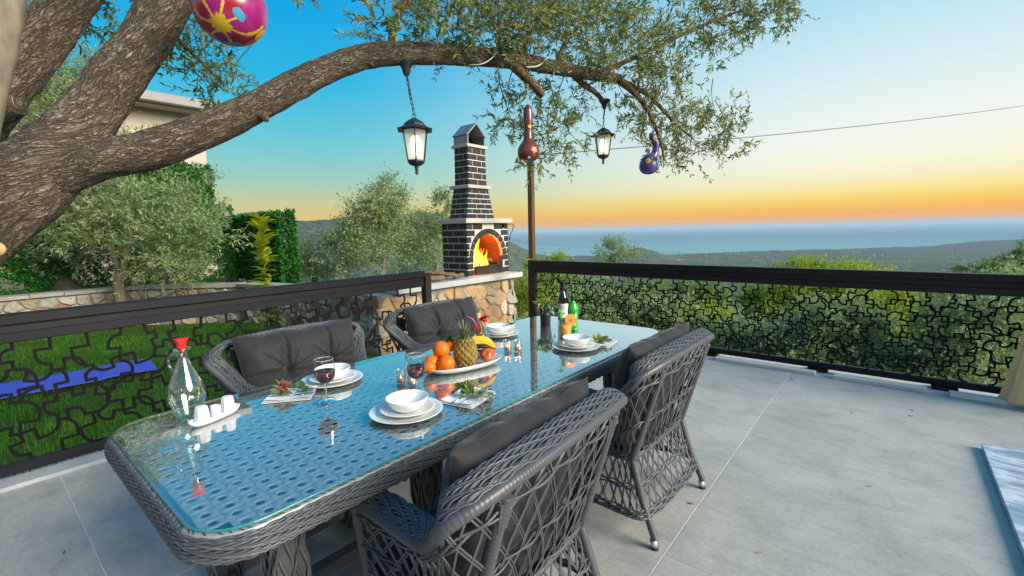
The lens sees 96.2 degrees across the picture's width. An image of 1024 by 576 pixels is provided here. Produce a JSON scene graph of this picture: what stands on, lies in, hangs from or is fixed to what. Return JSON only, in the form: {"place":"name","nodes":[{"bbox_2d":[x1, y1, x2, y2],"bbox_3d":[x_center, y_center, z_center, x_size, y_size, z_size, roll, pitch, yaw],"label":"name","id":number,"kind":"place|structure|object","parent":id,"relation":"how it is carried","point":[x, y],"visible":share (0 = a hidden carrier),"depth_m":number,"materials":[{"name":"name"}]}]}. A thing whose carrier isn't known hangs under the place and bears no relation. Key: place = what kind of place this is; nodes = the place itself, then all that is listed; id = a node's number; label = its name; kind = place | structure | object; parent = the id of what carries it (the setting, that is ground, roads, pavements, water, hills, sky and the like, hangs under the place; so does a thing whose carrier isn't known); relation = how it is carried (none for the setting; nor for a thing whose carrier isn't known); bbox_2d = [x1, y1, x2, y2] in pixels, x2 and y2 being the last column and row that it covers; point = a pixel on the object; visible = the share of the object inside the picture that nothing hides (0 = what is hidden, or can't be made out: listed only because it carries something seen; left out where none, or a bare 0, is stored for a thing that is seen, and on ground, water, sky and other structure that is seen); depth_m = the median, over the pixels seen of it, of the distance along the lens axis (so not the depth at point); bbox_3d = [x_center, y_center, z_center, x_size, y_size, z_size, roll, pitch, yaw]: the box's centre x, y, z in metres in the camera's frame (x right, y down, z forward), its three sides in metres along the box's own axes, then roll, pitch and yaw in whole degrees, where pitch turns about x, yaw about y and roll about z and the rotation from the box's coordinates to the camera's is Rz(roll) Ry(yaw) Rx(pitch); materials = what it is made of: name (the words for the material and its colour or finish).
{"place":"outdoors","nodes":[
{"label":"outdoors","id":0,"kind":"place"},
{"bbox_2d":[0,274,297,293],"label":"planting bed","id":1,"kind":"object","parent":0,"point":[170,282],"depth_m":9.87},
{"bbox_2d":[7,31,151,290],"bbox_3d":[-7.919,-2.182,7.957,2.996,5.173,2.193,-2,7,-4],"label":"dark olive tree","id":2,"kind":"object","parent":1,"relation":"on","point":[48,98],"visible":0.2,"depth_m":7.72,"materials":[{"name":"green plant"}]},
{"bbox_2d":[0,74,217,290],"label":"villa","id":3,"kind":"object","parent":1,"relation":"on","point":[163,108],"depth_m":10.31,"materials":[{"name":"paint"}]},
{"bbox_2d":[109,161,219,254],"bbox_3d":[-8.005,-1.866,10.672,0.286,2.273,2.088,5,9,39],"label":"leaf screen","id":4,"kind":"object","parent":3,"relation":"attached to","point":[209,190],"visible":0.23,"depth_m":10.86,"materials":[{"name":"green plant"}]},
{"bbox_2d":[0,200,239,295],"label":"leaf screen","id":5,"kind":"object","parent":1,"relation":"on","point":[22,263],"visible":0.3,"depth_m":8.06,"materials":[{"name":"green plant"}]},
{"bbox_2d":[21,117,251,301],"bbox_3d":[-6.102,-1.373,7.161,3.390,3.339,2.282,2,8,22],"label":"young olive tree","id":6,"kind":"object","parent":1,"relation":"on","point":[92,234],"visible":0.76,"depth_m":7.08,"materials":[{"name":"green plant"}]},
{"bbox_2d":[219,208,294,282],"bbox_3d":[-5.333,-0.843,9.401,3.078,1.459,0.279,5,9,39],"label":"leaf screen","id":7,"kind":"object","parent":1,"relation":"on","point":[247,259],"visible":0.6,"depth_m":9.03,"materials":[{"name":"green plant"}]},
{"bbox_2d":[282,207,301,283],"bbox_3d":[-4.093,-0.775,8.561,0.263,1.453,0.283,5,9,39],"label":"leaf screen","id":8,"kind":"object","parent":1,"relation":"on","point":[295,263],"visible":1,"depth_m":8.53,"materials":[{"name":"green plant"}]},
{"bbox_2d":[0,323,377,465],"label":"lawn","id":9,"kind":"structure","parent":0,"point":[6,423],"depth_m":4.63,"materials":[{"name":"plant"}]},
{"bbox_2d":[0,358,156,398],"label":"yoga mat","id":10,"kind":"object","parent":9,"relation":"on","point":[47,383],"visible":0.81,"depth_m":4.78,"materials":[{"name":"blue plastic"}]},
{"bbox_2d":[0,282,332,326],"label":"stone wall","id":11,"kind":"structure","parent":9,"relation":"on","point":[42,300],"depth_m":7.40,"materials":[{"name":"stone"}]},
{"bbox_2d":[245,212,284,330],"bbox_3d":[-3.571,-0.174,6.575,0.570,1.815,0.583,-5,8,-28],"label":"sapling","id":12,"kind":"object","parent":9,"relation":"on","point":[263,251],"visible":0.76,"depth_m":6.53,"materials":[{"name":"yellow"}]},
{"bbox_2d":[0,0,819,266],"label":"olive tree","id":13,"kind":"object","parent":9,"relation":"on","point":[61,152],"visible":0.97,"depth_m":2.68,"materials":[{"name":"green plant"}]},
{"bbox_2d":[189,0,267,46],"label":"painted gourd","id":14,"kind":"object","parent":13,"relation":"hanging from","point":[238,23],"visible":1,"depth_m":2.27,"materials":[{"name":"paint"}]},
{"bbox_2d":[397,58,431,174],"bbox_3d":[-0.592,-1.033,2.779,0.238,0.680,0.206,1,8,19],"label":"hanging lantern","id":15,"kind":"object","parent":13,"relation":"hanging from","point":[415,130],"visible":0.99,"depth_m":2.76,"materials":[{"name":"black metal"}]},
{"bbox_2d":[517,104,539,161],"bbox_3d":[0.107,-1.088,3.027,0.150,0.493,0.148,5,9,39],"label":"painted gourd","id":16,"kind":"object","parent":13,"relation":"hanging from","point":[528,149],"visible":1,"depth_m":3.00,"materials":[{"name":"brown paint"}]},
{"bbox_2d":[592,98,614,163],"bbox_3d":[0.766,-1.310,3.854,0.213,0.534,0.184,4,9,34],"label":"hanging lantern","id":17,"kind":"object","parent":13,"relation":"hanging from","point":[603,144],"visible":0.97,"depth_m":3.83,"materials":[{"name":"black metal"}]},
{"bbox_2d":[639,124,658,174],"bbox_3d":[1.106,-1.118,3.704,0.154,0.397,0.154,5,9,39],"label":"painted gourd","id":18,"kind":"object","parent":13,"relation":"hanging from","point":[646,166],"visible":0.94,"depth_m":3.67,"materials":[{"name":"purple paint"}]},
{"bbox_2d":[331,123,522,355],"bbox_3d":[-1.159,-0.599,6.703,1.200,3.681,2.739,5,9,39],"label":"barbecue fireplace","id":19,"kind":"object","parent":9,"relation":"on","point":[466,227],"visible":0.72,"depth_m":6.93,"materials":[{"name":"brick"}]},
{"bbox_2d":[474,239,487,266],"bbox_3d":[-0.562,-0.579,7.096,0.274,0.503,0.463,5,9,39],"label":"fire","id":20,"kind":"object","parent":19,"relation":"in","point":[479,258],"visible":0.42,"depth_m":7.02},
{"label":"firewood stick","id":21,"kind":"object","parent":19,"relation":"on","visible":0},
{"bbox_2d":[425,271,459,276],"bbox_3d":[-0.969,-0.180,6.282,0.615,0.118,0.067,-7,9,-40],"label":"firewood stick","id":22,"kind":"object","parent":21,"relation":"on","point":[443,273],"visible":0.83,"depth_m":6.27,"materials":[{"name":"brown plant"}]},
{"bbox_2d":[0,354,1023,575],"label":"terrace floor","id":23,"kind":"structure","parent":0,"point":[797,468],"depth_m":2.46,"materials":[{"name":"tile"}]},
{"bbox_2d":[0,0,26,135],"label":"pale trunk tree","id":24,"kind":"object","parent":23,"relation":"on","point":[12,14],"visible":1,"depth_m":1.77,"materials":[{"name":"beige plant"}]},
{"bbox_2d":[0,412,240,492],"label":"kerb","id":25,"kind":"structure","parent":23,"relation":"on","point":[24,479],"depth_m":2.88,"materials":[{"name":"grey stone"}]},
{"bbox_2d":[0,271,431,477],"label":"metal fence","id":26,"kind":"object","parent":23,"relation":"on","point":[48,324],"visible":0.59,"depth_m":3.26,"materials":[{"name":"metal"}]},
{"bbox_2d":[202,320,406,494],"bbox_3d":[-1.100,0.700,2.602,0.664,0.920,0.929,5,9,39],"label":"wicker armchair","id":27,"kind":"object","parent":23,"relation":"on","point":[224,373],"visible":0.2,"depth_m":2.39,"materials":[{"name":"grey"}]},
{"bbox_2d":[231,318,356,418],"bbox_3d":[-1.195,0.453,2.646,0.213,0.470,0.695,-12,-2,40],"label":"back cushion","id":28,"kind":"object","parent":27,"relation":"on","point":[269,358],"visible":0.57,"depth_m":2.53,"materials":[{"name":"grey fabric"}]},
{"bbox_2d":[267,402,375,449],"bbox_3d":[-1.046,0.732,2.562,0.450,0.082,0.570,5,9,39],"label":"seat cushion","id":29,"kind":"object","parent":27,"relation":"on","point":[312,438],"visible":0.02,"depth_m":2.36,"materials":[{"name":"black fabric"}]},
{"bbox_2d":[104,316,657,575],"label":"dining table","id":30,"kind":"object","parent":23,"relation":"on","point":[289,515],"visible":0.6,"depth_m":1.62,"materials":[{"name":"glass"}]},
{"bbox_2d":[166,337,206,420],"bbox_3d":[-1.268,0.350,1.782,0.128,0.318,0.128,5,9,39],"label":"oil bottle","id":31,"kind":"object","parent":30,"relation":"on","point":[181,343],"visible":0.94,"depth_m":1.76,"materials":[{"name":"clear glass"}]},
{"bbox_2d":[188,403,239,427],"bbox_3d":[-1.153,0.496,1.785,0.067,0.024,0.210,1,7,19],"label":"cruet tray","id":32,"kind":"object","parent":30,"relation":"on","point":[191,423],"visible":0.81,"depth_m":1.75,"materials":[{"name":"ceramic"}]},
{"bbox_2d":[194,405,210,422],"bbox_3d":[-1.171,0.476,1.733,0.050,0.063,0.050,-5,8,-26],"label":"shaker","id":33,"kind":"object","parent":32,"relation":"on","point":[201,412],"visible":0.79,"depth_m":1.72,"materials":[{"name":"ceramic"}]},
{"bbox_2d":[210,404,220,416],"bbox_3d":[-1.153,0.478,1.786,0.036,0.046,0.036,5,9,39],"label":"toothpick cup","id":34,"kind":"object","parent":32,"relation":"on","point":[215,409],"visible":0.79,"depth_m":1.77,"materials":[{"name":"white ceramic"}]},
{"bbox_2d":[221,395,234,412],"bbox_3d":[-1.136,0.463,1.835,0.050,0.063,0.050,-5,8,-26],"label":"shaker","id":35,"kind":"object","parent":32,"relation":"on","point":[227,402],"visible":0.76,"depth_m":1.82,"materials":[{"name":"white ceramic"}]},
{"bbox_2d":[261,385,317,403],"bbox_3d":[-0.975,0.467,2.022,0.198,0.013,0.160,-3,7,-12],"label":"napkin","id":36,"kind":"object","parent":30,"relation":"on","point":[278,399],"visible":0.79,"depth_m":1.98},
{"bbox_2d":[270,378,308,394],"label":"flower sprig","id":37,"kind":"object","parent":36,"relation":"on","point":[285,385],"visible":0.98,"depth_m":2.02,"materials":[{"name":"green plant"}]},
{"bbox_2d":[313,357,335,403],"bbox_3d":[-0.789,0.388,1.938,0.087,0.183,0.087,5,9,39],"label":"wine glass","id":38,"kind":"object","parent":30,"relation":"on","point":[324,376],"visible":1,"depth_m":1.92,"materials":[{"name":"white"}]},
{"bbox_2d":[301,369,362,387],"bbox_3d":[-0.863,0.440,2.204,0.283,0.019,0.283,5,9,39],"label":"dinner plate","id":39,"kind":"object","parent":30,"relation":"on","point":[310,384],"visible":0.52,"depth_m":2.17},
{"bbox_2d":[309,369,355,383],"bbox_3d":[-0.859,0.430,2.202,0.213,0.022,0.213,5,9,39],"label":"salad plate","id":40,"kind":"object","parent":39,"relation":"on","point":[350,374],"visible":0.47,"depth_m":2.19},
{"bbox_2d":[314,363,349,380],"bbox_3d":[-0.860,0.407,2.201,0.163,0.052,0.163,5,9,39],"label":"bowl","id":41,"kind":"object","parent":40,"relation":"on","point":[341,369],"visible":0.48,"depth_m":2.25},
{"bbox_2d":[369,397,442,423],"bbox_3d":[-0.412,0.481,1.794,0.283,0.019,0.283,5,9,39],"label":"dinner plate","id":42,"kind":"object","parent":30,"relation":"on","point":[375,414],"visible":0.56,"depth_m":1.74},
{"bbox_2d":[379,398,434,417],"bbox_3d":[-0.407,0.471,1.793,0.213,0.022,0.213,5,9,39],"label":"salad plate","id":43,"kind":"object","parent":42,"relation":"on","point":[387,410],"visible":0.6,"depth_m":1.77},
{"bbox_2d":[385,389,427,412],"bbox_3d":[-0.409,0.448,1.792,0.163,0.052,0.163,5,9,39],"label":"bowl","id":44,"kind":"object","parent":43,"relation":"on","point":[407,401],"visible":1,"depth_m":1.83,"materials":[{"name":"ceramic"}]},
{"bbox_2d":[406,352,425,389],"bbox_3d":[-0.411,0.376,1.974,0.087,0.183,0.087,5,9,39],"label":"wine glass","id":45,"kind":"object","parent":30,"relation":"on","point":[416,372],"visible":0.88,"depth_m":1.95,"materials":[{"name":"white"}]},
{"bbox_2d":[432,352,500,373],"bbox_3d":[-0.253,0.395,2.389,0.432,0.034,0.220,-6,9,-34],"label":"fruit platter","id":46,"kind":"object","parent":30,"relation":"on","point":[479,363],"visible":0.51,"depth_m":2.33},
{"bbox_2d":[424,361,435,373],"bbox_3d":[-0.406,0.390,2.257,0.066,0.066,0.064,14,58,36],"label":"orange","id":47,"kind":"object","parent":46,"relation":"on","point":[430,366],"visible":0.76,"depth_m":2.23,"materials":[{"name":"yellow food"}]},
{"bbox_2d":[424,354,438,369],"bbox_3d":[-0.402,0.376,2.305,0.082,0.085,0.085,20,43,26],"label":"orange","id":48,"kind":"object","parent":46,"relation":"on","point":[433,358],"visible":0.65,"depth_m":2.28,"materials":[{"name":"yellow food"}]},
{"bbox_2d":[432,341,449,357],"bbox_3d":[-0.358,0.311,2.321,0.087,0.087,0.084,5,36,26],"label":"orange","id":49,"kind":"object","parent":48,"relation":"on","point":[440,349],"visible":0.95,"depth_m":2.29,"materials":[{"name":"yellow food"}]},
{"bbox_2d":[437,354,454,370],"bbox_3d":[-0.328,0.375,2.286,0.086,0.089,0.089,-25,1,-15],"label":"orange","id":50,"kind":"object","parent":46,"relation":"on","point":[445,362],"visible":0.97,"depth_m":2.25,"materials":[{"name":"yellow food"}]},
{"bbox_2d":[453,321,477,367],"bbox_3d":[-0.241,0.282,2.363,0.129,0.254,0.129,5,9,39],"label":"pineapple","id":51,"kind":"object","parent":46,"relation":"on","point":[465,351],"visible":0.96,"depth_m":2.33,"materials":[{"name":"yellow plant"}]},
{"bbox_2d":[472,336,495,348],"bbox_3d":[-0.192,0.303,2.465,0.209,0.090,0.101,-5,8,-26],"label":"banana bunch","id":52,"kind":"object","parent":46,"relation":"on","point":[484,341],"visible":0.53,"depth_m":2.45,"materials":[{"name":"yellow"}]},
{"bbox_2d":[480,348,492,361],"bbox_3d":[-0.134,0.354,2.419,0.071,0.070,0.068,-3,7,-11],"label":"apple","id":53,"kind":"object","parent":46,"relation":"on","point":[486,354],"visible":1,"depth_m":2.40,"materials":[{"name":"red food"}]},
{"bbox_2d":[440,387,495,408],"bbox_3d":[-0.182,0.459,1.945,0.160,0.013,0.198,2,8,27],"label":"napkin","id":54,"kind":"object","parent":30,"relation":"on","point":[471,403],"visible":0.67,"depth_m":1.90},
{"bbox_2d":[453,378,493,401],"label":"flower sprig","id":55,"kind":"object","parent":54,"relation":"on","point":[466,387],"visible":0.98,"depth_m":1.93,"materials":[{"name":"green plant"}]},
{"bbox_2d":[466,313,487,349],"bbox_3d":[-0.208,0.258,2.757,0.126,0.214,0.067,0,7,11],"label":"red drink glass","id":56,"kind":"object","parent":30,"relation":"on","point":[477,327],"visible":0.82,"depth_m":2.75,"materials":[{"name":"red"}]},
{"bbox_2d":[482,329,518,337],"bbox_3d":[-0.096,0.309,3.117,0.283,0.019,0.283,5,9,39],"label":"dinner plate","id":57,"kind":"object","parent":30,"relation":"on","point":[515,332],"visible":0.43,"depth_m":3.07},
{"bbox_2d":[483,328,513,335],"bbox_3d":[-0.091,0.299,3.115,0.213,0.022,0.213,5,9,39],"label":"salad plate","id":58,"kind":"object","parent":57,"relation":"on","point":[509,330],"visible":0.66,"depth_m":3.10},
{"bbox_2d":[486,323,509,333],"bbox_3d":[-0.092,0.276,3.114,0.163,0.052,0.163,5,9,39],"label":"bowl","id":59,"kind":"object","parent":58,"relation":"on","point":[497,328],"visible":1,"depth_m":3.07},
{"bbox_2d":[532,296,554,325],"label":"potted plant","id":60,"kind":"object","parent":30,"relation":"on","point":[544,307],"visible":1,"depth_m":3.37,"materials":[{"name":"green plant"}]},
{"bbox_2d":[558,281,567,323],"bbox_3d":[0.379,0.110,3.413,0.077,0.322,0.076,5,9,39],"label":"wine bottle","id":61,"kind":"object","parent":30,"relation":"on","point":[563,301],"visible":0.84,"depth_m":3.39,"materials":[{"name":"black glass"}]},
{"bbox_2d":[556,310,575,340],"bbox_3d":[0.340,0.237,2.894,0.097,0.198,0.101,5,9,39],"label":"orange juice glass","id":62,"kind":"object","parent":30,"relation":"on","point":[565,328],"visible":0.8,"depth_m":2.88,"materials":[{"name":"orange"}]},
{"bbox_2d":[568,295,577,330],"bbox_3d":[0.425,0.173,3.200,0.075,0.246,0.075,5,9,39],"label":"green bottle","id":63,"kind":"object","parent":30,"relation":"on","point":[573,308],"visible":0.72,"depth_m":3.17,"materials":[{"name":"green"}]},
{"bbox_2d":[552,340,599,351],"bbox_3d":[0.379,0.347,2.727,0.283,0.019,0.283,5,9,39],"label":"dinner plate","id":64,"kind":"object","parent":30,"relation":"on","point":[556,345],"visible":0.55,"depth_m":2.69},
{"bbox_2d":[559,340,594,348],"bbox_3d":[0.383,0.338,2.725,0.213,0.022,0.213,5,9,39],"label":"salad plate","id":65,"kind":"object","parent":64,"relation":"on","point":[586,345],"visible":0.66,"depth_m":2.71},
{"bbox_2d":[563,334,589,346],"bbox_3d":[0.382,0.314,2.724,0.163,0.052,0.163,5,9,39],"label":"bowl","id":66,"kind":"object","parent":65,"relation":"on","point":[576,340],"visible":1,"depth_m":2.69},
{"bbox_2d":[590,338,617,347],"bbox_3d":[0.548,0.334,2.821,0.160,0.013,0.198,3,8,29],"label":"napkin","id":67,"kind":"object","parent":30,"relation":"on","point":[609,344],"visible":0.45,"depth_m":2.79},
{"bbox_2d":[591,333,612,343],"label":"flower sprig","id":68,"kind":"object","parent":67,"relation":"on","point":[601,339],"visible":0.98,"depth_m":2.81,"materials":[{"name":"green plant"}]},
{"bbox_2d":[383,298,518,429],"bbox_3d":[-0.406,0.581,3.434,0.664,0.920,0.929,5,9,39],"label":"wicker armchair","id":69,"kind":"object","parent":23,"relation":"on","point":[400,337],"visible":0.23,"depth_m":3.21,"materials":[{"name":"grey"}]},
{"bbox_2d":[403,296,476,344],"bbox_3d":[-0.501,0.333,3.478,0.208,0.470,0.694,-12,-2,40],"label":"back cushion","id":70,"kind":"object","parent":69,"relation":"on","point":[432,323],"visible":0.44,"depth_m":3.35,"materials":[{"name":"grey fabric"}]},
{"bbox_2d":[350,388,627,575],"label":"wicker armchair","id":71,"kind":"object","parent":23,"relation":"on","point":[491,485],"visible":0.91,"depth_m":1.26,"materials":[{"name":"grey"}]},
{"bbox_2d":[378,501,568,575],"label":"seat cushion","id":72,"kind":"object","parent":71,"relation":"on","point":[432,510],"visible":0.16,"depth_m":1.45,"materials":[{"name":"black fabric"}]},
{"bbox_2d":[434,377,588,575],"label":"back cushion","id":73,"kind":"object","parent":71,"relation":"on","point":[476,448],"visible":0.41,"depth_m":1.26,"materials":[{"name":"grey fabric"}]},
{"bbox_2d":[551,328,714,550],"bbox_3d":[0.630,0.681,2.454,0.664,0.920,0.929,5,9,40],"label":"wicker armchair","id":74,"kind":"object","parent":23,"relation":"on","point":[695,343],"visible":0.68,"depth_m":2.17,"materials":[{"name":"grey"}]},
{"bbox_2d":[587,406,671,450],"bbox_3d":[0.579,0.704,2.502,0.450,0.082,0.570,5,9,40],"label":"seat cushion","id":75,"kind":"object","parent":74,"relation":"on","point":[630,435],"visible":0.06,"depth_m":2.24,"materials":[{"name":"black fabric"}]},
{"bbox_2d":[612,322,689,436],"bbox_3d":[0.714,0.449,2.348,0.213,0.470,0.694,21,20,37],"label":"back cushion","id":76,"kind":"object","parent":74,"relation":"on","point":[631,354],"visible":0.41,"depth_m":2.13,"materials":[{"name":"grey fabric"}]},
{"bbox_2d":[528,260,1023,393],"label":"metal fence","id":77,"kind":"object","parent":23,"relation":"on","point":[991,284],"visible":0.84,"depth_m":4.48,"materials":[{"name":"metal"}]},
{"bbox_2d":[527,161,536,258],"bbox_3d":[0.278,-1.174,6.621,0.110,1.500,0.110,5,9,39],"label":"tall pole","id":78,"kind":"object","parent":77,"relation":"on","point":[531,221],"visible":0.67,"depth_m":6.61,"materials":[{"name":"brown paint"}]},
{"bbox_2d":[540,105,1023,154],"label":"overhead cable","id":79,"kind":"object","parent":78,"relation":"attached to","point":[795,132],"visible":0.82,"depth_m":8.59,"materials":[{"name":"grey plastic"}]},
{"bbox_2d":[705,356,1023,407],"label":"kerb","id":80,"kind":"structure","parent":23,"relation":"on","point":[951,393],"depth_m":4.15,"materials":[{"name":"concrete"}]},
{"bbox_2d":[981,444,1023,557],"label":"marble slab","id":81,"kind":"structure","parent":23,"relation":"on","point":[1006,467],"depth_m":2.52,"materials":[{"name":"stone"}]},
{"bbox_2d":[26,0,1023,231],"label":"sky","id":82,"kind":"structure","parent":0,"point":[864,62],"materials":[{"name":"blue"}]},
{"bbox_2d":[218,212,1023,383],"bbox_3d":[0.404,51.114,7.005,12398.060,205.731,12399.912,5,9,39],"label":"hillside","id":83,"kind":"structure","parent":0,"point":[899,257],"depth_m":1803.95,"materials":[{"name":"plant"}]},
{"bbox_2d":[285,216,372,282],"bbox_3d":[-5.221,-0.486,12.440,2.884,2.851,2.182,-1,7,-1],"label":"olive tree","id":84,"kind":"object","parent":83,"relation":"on","point":[323,272],"visible":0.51,"depth_m":12.23,"materials":[{"name":"green plant"}]},
{"bbox_2d":[302,161,428,279],"bbox_3d":[-3.434,-0.920,11.553,2.787,4.460,3.035,5,9,39],"label":"olive tree","id":85,"kind":"object","parent":83,"relation":"on","point":[386,211],"visible":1,"depth_m":11.25,"materials":[{"name":"green plant"}]},
{"bbox_2d":[377,181,454,273],"bbox_3d":[-2.494,-0.511,12.132,2.138,4.599,2.363,5,9,39],"label":"olive tree","id":86,"kind":"object","parent":83,"relation":"on","point":[436,230],"visible":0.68,"depth_m":11.95,"materials":[{"name":"green plant"}]},
{"bbox_2d":[509,258,566,318],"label":"shrub","id":87,"kind":"object","parent":83,"relation":"on","point":[521,289],"visible":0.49,"depth_m":9.33,"materials":[{"name":"green plant"}]},
{"bbox_2d":[523,247,578,279],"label":"shrub","id":88,"kind":"object","parent":83,"relation":"on","point":[557,257],"visible":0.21,"depth_m":29.68,"materials":[{"name":"green plant"}]},
{"bbox_2d":[517,270,607,318],"bbox_3d":[1.418,0.948,15.056,3.107,3.539,2.972,5,9,39],"label":"shrub","id":89,"kind":"object","parent":83,"relation":"on","point":[548,275],"visible":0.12,"depth_m":14.80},
{"bbox_2d":[550,275,640,325],"bbox_3d":[2.168,1.079,12.603,2.533,3.033,2.511,5,9,39],"label":"shrub","id":90,"kind":"object","parent":83,"relation":"on","point":[597,286],"visible":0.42,"depth_m":12.34,"materials":[{"name":"green plant"}]},
{"bbox_2d":[578,307,622,323],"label":"shrub","id":91,"kind":"object","parent":83,"relation":"on","point":[598,319],"visible":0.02,"depth_m":10.14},
{"bbox_2d":[589,231,647,286],"bbox_3d":[3.967,0.566,17.209,2.179,5.482,2.021,-4,8,-22],"label":"slender olive","id":92,"kind":"object","parent":83,"relation":"on","point":[618,257],"visible":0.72,"depth_m":16.91,"materials":[{"name":"green plant"}]},
{"bbox_2d":[594,262,675,326],"bbox_3d":[4.259,1.177,16.065,4.046,4.187,3.342,5,9,39],"label":"shrub","id":93,"kind":"object","parent":83,"relation":"on","point":[645,288],"visible":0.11,"depth_m":15.46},
{"bbox_2d":[621,290,720,333],"bbox_3d":[4.342,1.443,12.549,2.892,2.950,2.232,-3,7,-11],"label":"shrub","id":94,"kind":"object","parent":83,"relation":"on","point":[653,313],"visible":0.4,"depth_m":12.16,"materials":[{"name":"green plant"}]},
{"bbox_2d":[650,279,735,309],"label":"shrub","id":95,"kind":"object","parent":83,"relation":"on","point":[692,287],"visible":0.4,"depth_m":25.20,"materials":[{"name":"plant"}]},
{"bbox_2d":[683,291,764,346],"bbox_3d":[6.558,1.806,15.103,3.159,3.382,2.830,5,9,39],"label":"shrub","id":96,"kind":"object","parent":83,"relation":"on","point":[723,312],"visible":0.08,"depth_m":14.90,"materials":[{"name":"green plant"}]},
{"bbox_2d":[707,303,788,355],"bbox_3d":[5.726,1.690,11.485,2.180,2.759,2.008,5,9,39],"label":"shrub","id":97,"kind":"object","parent":83,"relation":"on","point":[720,343],"visible":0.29,"depth_m":11.22,"materials":[{"name":"green plant"}]},
{"bbox_2d":[515,288,1018,385],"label":"hillside scrub","id":98,"kind":"object","parent":83,"relation":"on","point":[523,317],"depth_m":75.54,"materials":[{"name":"green plant"}]},
{"bbox_2d":[570,241,1017,269],"bbox_3d":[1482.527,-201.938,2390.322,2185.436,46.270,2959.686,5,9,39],"label":"distant town","id":99,"kind":"object","parent":83,"relation":"on","point":[819,258],"visible":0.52,"depth_m":2051.00},
{"bbox_2d":[742,287,915,369],"bbox_3d":[7.317,1.583,10.447,3.589,3.331,2.809,-4,8,-20],"label":"bush","id":100,"kind":"object","parent":83,"relation":"on","point":[808,349],"visible":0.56,"depth_m":10.13,"materials":[{"name":"green plant"}]},
{"bbox_2d":[731,251,947,355],"bbox_3d":[14.298,1.554,20.088,8.632,6.376,7.230,5,9,39],"label":"umbrella pine","id":101,"kind":"object","parent":83,"relation":"on","point":[765,295],"visible":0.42,"depth_m":19.52,"materials":[{"name":"plant"}]},
{"bbox_2d":[841,339,951,376],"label":"shrub","id":102,"kind":"object","parent":83,"relation":"on","point":[895,356],"visible":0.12,"depth_m":9.34,"materials":[{"name":"plant"}]},
{"bbox_2d":[856,307,957,370],"bbox_3d":[10.323,2.145,12.054,2.214,3.410,2.489,5,9,39],"label":"shrub","id":103,"kind":"object","parent":83,"relation":"on","point":[898,327],"visible":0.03,"depth_m":11.81,"materials":[{"name":"green plant"}]},
{"bbox_2d":[883,254,1023,385],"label":"olive tree","id":104,"kind":"object","parent":83,"relation":"on","point":[958,344],"visible":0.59,"depth_m":8.76,"materials":[{"name":"green plant"}]},
{"bbox_2d":[946,237,1023,384],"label":"leafy tree","id":105,"kind":"object","parent":83,"relation":"on","point":[1018,256],"visible":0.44,"depth_m":21.89,"materials":[{"name":"plant"}]},
{"bbox_2d":[508,221,1023,255],"bbox_3d":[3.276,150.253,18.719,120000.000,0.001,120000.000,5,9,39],"label":"sea","id":106,"kind":"structure","parent":0,"point":[677,241],"depth_m":5636.13,"materials":[{"name":"liquid"}]},
{"bbox_2d":[998,329,1023,405],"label":"curtain","id":107,"kind":"object","parent":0,"point":[1012,391],"visible":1,"depth_m":3.58,"materials":[{"name":"beige fabric"}]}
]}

